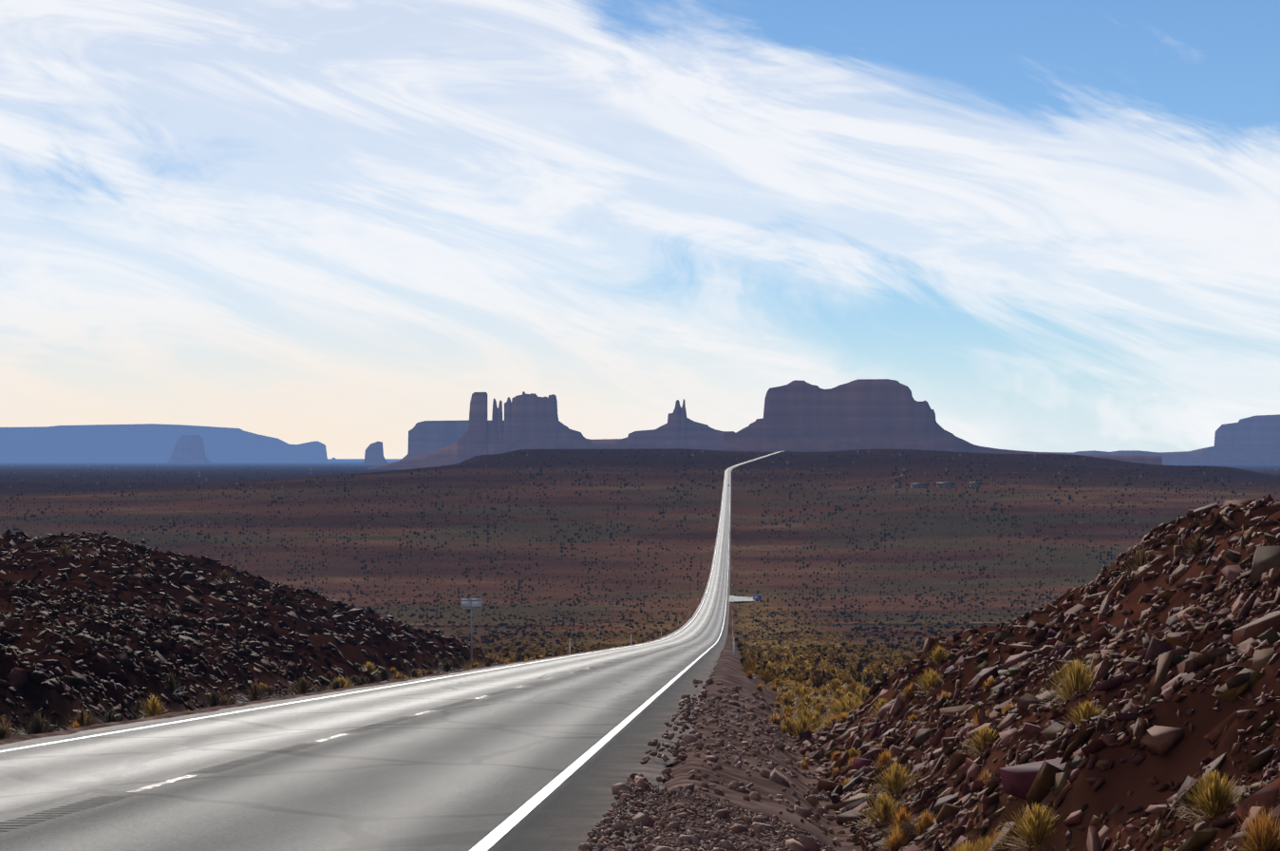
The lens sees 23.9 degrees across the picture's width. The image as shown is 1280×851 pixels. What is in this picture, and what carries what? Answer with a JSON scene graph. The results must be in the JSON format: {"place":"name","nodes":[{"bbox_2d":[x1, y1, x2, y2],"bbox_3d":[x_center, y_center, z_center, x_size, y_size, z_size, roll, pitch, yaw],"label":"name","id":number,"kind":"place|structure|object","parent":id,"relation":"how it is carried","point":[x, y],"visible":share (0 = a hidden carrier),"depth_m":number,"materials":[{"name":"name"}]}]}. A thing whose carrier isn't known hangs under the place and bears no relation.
{"place":"outdoors","nodes":[
{"label":"outdoors","id":0,"kind":"place"},
{"bbox_2d":[327,457,339,461],"bbox_3d":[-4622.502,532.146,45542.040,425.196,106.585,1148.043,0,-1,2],"label":"butte","id":1,"kind":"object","parent":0,"point":[333,460],"depth_m":45029.77,"materials":[{"name":"blue stone"}]},
{"bbox_2d":[0,451,782,850],"bbox_3d":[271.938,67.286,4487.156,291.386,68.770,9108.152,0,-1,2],"label":"road","id":2,"kind":"structure","parent":0,"point":[433,776],"depth_m":33.88,"materials":[{"name":"grey asphalt"}]},
{"bbox_2d":[0,658,621,830],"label":"road rumble grooves","id":3,"kind":"object","parent":2,"relation":"on","point":[270,755],"visible":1,"depth_m":32.39,"materials":[{"name":"grey asphalt"}]},
{"bbox_2d":[0,451,775,850],"bbox_3d":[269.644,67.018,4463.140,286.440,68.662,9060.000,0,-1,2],"label":"road edge lines","id":4,"kind":"structure","parent":2,"relation":"on","point":[503,828],"depth_m":35.51,"materials":[{"name":"white paint"}]},
{"bbox_2d":[125,604,714,791],"bbox_3d":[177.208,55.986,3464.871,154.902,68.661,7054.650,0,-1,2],"label":"road centre dashes","id":5,"kind":"structure","parent":2,"relation":"on","point":[318,741],"depth_m":29.89,"materials":[{"name":"white paint"}]},
{"bbox_2d":[0,448,1279,850],"bbox_3d":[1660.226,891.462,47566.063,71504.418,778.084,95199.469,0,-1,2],"label":"terrain","id":6,"kind":"structure","parent":0,"point":[602,528],"depth_m":1519.60,"materials":[{"name":"brown soil"}]},
{"bbox_2d":[0,423,340,462],"bbox_3d":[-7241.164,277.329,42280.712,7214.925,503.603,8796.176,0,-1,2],"label":"mesa","id":7,"kind":"structure","parent":6,"relation":"on","point":[126,442],"depth_m":38084.56,"materials":[{"name":"blue stone"}]},
{"bbox_2d":[82,603,279,626],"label":"slope plants","id":8,"kind":"object","parent":6,"relation":"on","point":[91,610],"visible":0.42,"depth_m":81.34,"materials":[{"name":"green plant"}]},
{"bbox_2d":[162,434,213,463],"bbox_3d":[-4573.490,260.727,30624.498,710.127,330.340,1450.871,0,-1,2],"label":"butte","id":9,"kind":"object","parent":6,"relation":"on","point":[188,448],"visible":0.96,"depth_m":30058.18,"materials":[{"name":"blue stone"}]},
{"bbox_2d":[0,649,560,739],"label":"verge plants","id":10,"kind":"object","parent":6,"relation":"on","point":[37,725],"visible":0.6,"depth_m":69.50,"materials":[{"name":"brown plant"}]},
{"bbox_2d":[361,441,388,464],"bbox_3d":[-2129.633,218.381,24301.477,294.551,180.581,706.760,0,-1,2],"label":"butte","id":11,"kind":"object","parent":6,"relation":"on","point":[374,453],"visible":0.98,"depth_m":24023.42,"materials":[{"name":"blue stone"}]},
{"bbox_2d":[400,420,491,460],"bbox_3d":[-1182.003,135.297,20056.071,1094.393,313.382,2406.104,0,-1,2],"label":"mesa","id":12,"kind":"structure","parent":6,"relation":"on","point":[425,437],"depth_m":19016.23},
{"bbox_2d":[461,598,481,668],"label":"sign","id":13,"kind":"object","parent":6,"relation":"on","point":[471,604],"visible":0.94,"depth_m":134.90,"materials":[{"name":"silver metal"}]},
{"bbox_2d":[367,391,724,469],"bbox_3d":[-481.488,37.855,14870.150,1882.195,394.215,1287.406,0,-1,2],"label":"rock buttes","id":14,"kind":"object","parent":6,"relation":"on","point":[531,421],"visible":0.67,"depth_m":14494.38,"materials":[{"name":"stone"}]},
{"bbox_2d":[38,532,1212,602],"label":"shrubs","id":15,"kind":"object","parent":6,"relation":"on","point":[1195,551],"visible":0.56,"depth_m":49.10,"materials":[{"name":"plant"}]},
{"bbox_2d":[0,493,1279,850],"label":"rocks","id":16,"kind":"object","parent":6,"relation":"on","point":[1037,781],"visible":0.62,"depth_m":40.26,"materials":[{"name":"brown stone"}]},
{"bbox_2d":[569,565,734,655],"bbox_3d":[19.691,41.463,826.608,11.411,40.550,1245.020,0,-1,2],"label":"roadside posts","id":17,"kind":"object","parent":6,"relation":"on","point":[678,625],"visible":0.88,"depth_m":329.67,"materials":[{"name":"white"}]},
{"bbox_2d":[301,587,1064,694],"bbox_3d":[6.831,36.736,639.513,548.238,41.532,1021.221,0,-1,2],"label":"valley scrub","id":18,"kind":"object","parent":6,"relation":"on","point":[769,673],"visible":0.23,"depth_m":401.05,"materials":[{"name":"plant"}]},
{"bbox_2d":[728,595,753,602],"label":"side road","id":19,"kind":"structure","parent":6,"relation":"on","point":[732,598],"depth_m":1007.70,"materials":[{"name":"grey asphalt"}]},
{"bbox_2d":[752,595,761,604],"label":"blue sign","id":20,"kind":"object","parent":6,"relation":"on","point":[757,597],"visible":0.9,"depth_m":966.42,"materials":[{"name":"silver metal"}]},
{"bbox_2d":[578,677,950,850],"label":"gravel shoulder","id":21,"kind":"object","parent":6,"relation":"on","point":[643,822],"visible":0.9,"depth_m":28.60},
{"bbox_2d":[741,632,916,736],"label":"verge plants","id":22,"kind":"object","parent":6,"relation":"on","point":[806,717],"visible":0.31,"depth_m":105.73,"materials":[{"name":"plant"}]},
{"bbox_2d":[892,484,901,488],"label":"shed","id":23,"kind":"structure","parent":6,"relation":"on","point":[896,485],"depth_m":3379.56,"materials":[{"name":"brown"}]},
{"bbox_2d":[910,483,926,488],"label":"house","id":24,"kind":"structure","parent":6,"relation":"on","point":[917,485],"depth_m":3387.57,"materials":[{"name":"grey"}]},
{"bbox_2d":[724,378,1162,464],"bbox_3d":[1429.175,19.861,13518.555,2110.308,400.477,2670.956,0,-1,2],"label":"butte","id":25,"kind":"object","parent":6,"relation":"on","point":[801,416],"visible":0.69,"depth_m":12480.23,"materials":[{"name":"stone"}]},
{"bbox_2d":[936,482,955,487],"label":"house","id":26,"kind":"structure","parent":6,"relation":"on","point":[946,484],"depth_m":3406.31,"materials":[{"name":"grey"}]},
{"bbox_2d":[969,482,980,487],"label":"house","id":27,"kind":"structure","parent":6,"relation":"on","point":[974,484],"depth_m":3430.33,"materials":[{"name":"grey"}]},
{"bbox_2d":[751,645,1279,850],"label":"grass tufts","id":28,"kind":"object","parent":6,"relation":"on","point":[1215,795],"visible":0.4,"depth_m":28.52,"materials":[{"name":"plant"}]},
{"bbox_2d":[1046,414,1279,464],"bbox_3d":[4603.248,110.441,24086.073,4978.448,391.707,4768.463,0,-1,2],"label":"mesa","id":29,"kind":"structure","parent":6,"relation":"on","point":[1253,440],"depth_m":21922.99,"materials":[{"name":"blue stone"}]},
{"bbox_2d":[0,0,1279,458],"label":"sky","id":30,"kind":"structure","parent":0,"point":[340,225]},
{"bbox_2d":[845,471,1017,482],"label":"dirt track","id":31,"kind":"structure","parent":0,"point":[895,477],"depth_m":3899.38,"materials":[{"name":"brown soil"}]}
]}

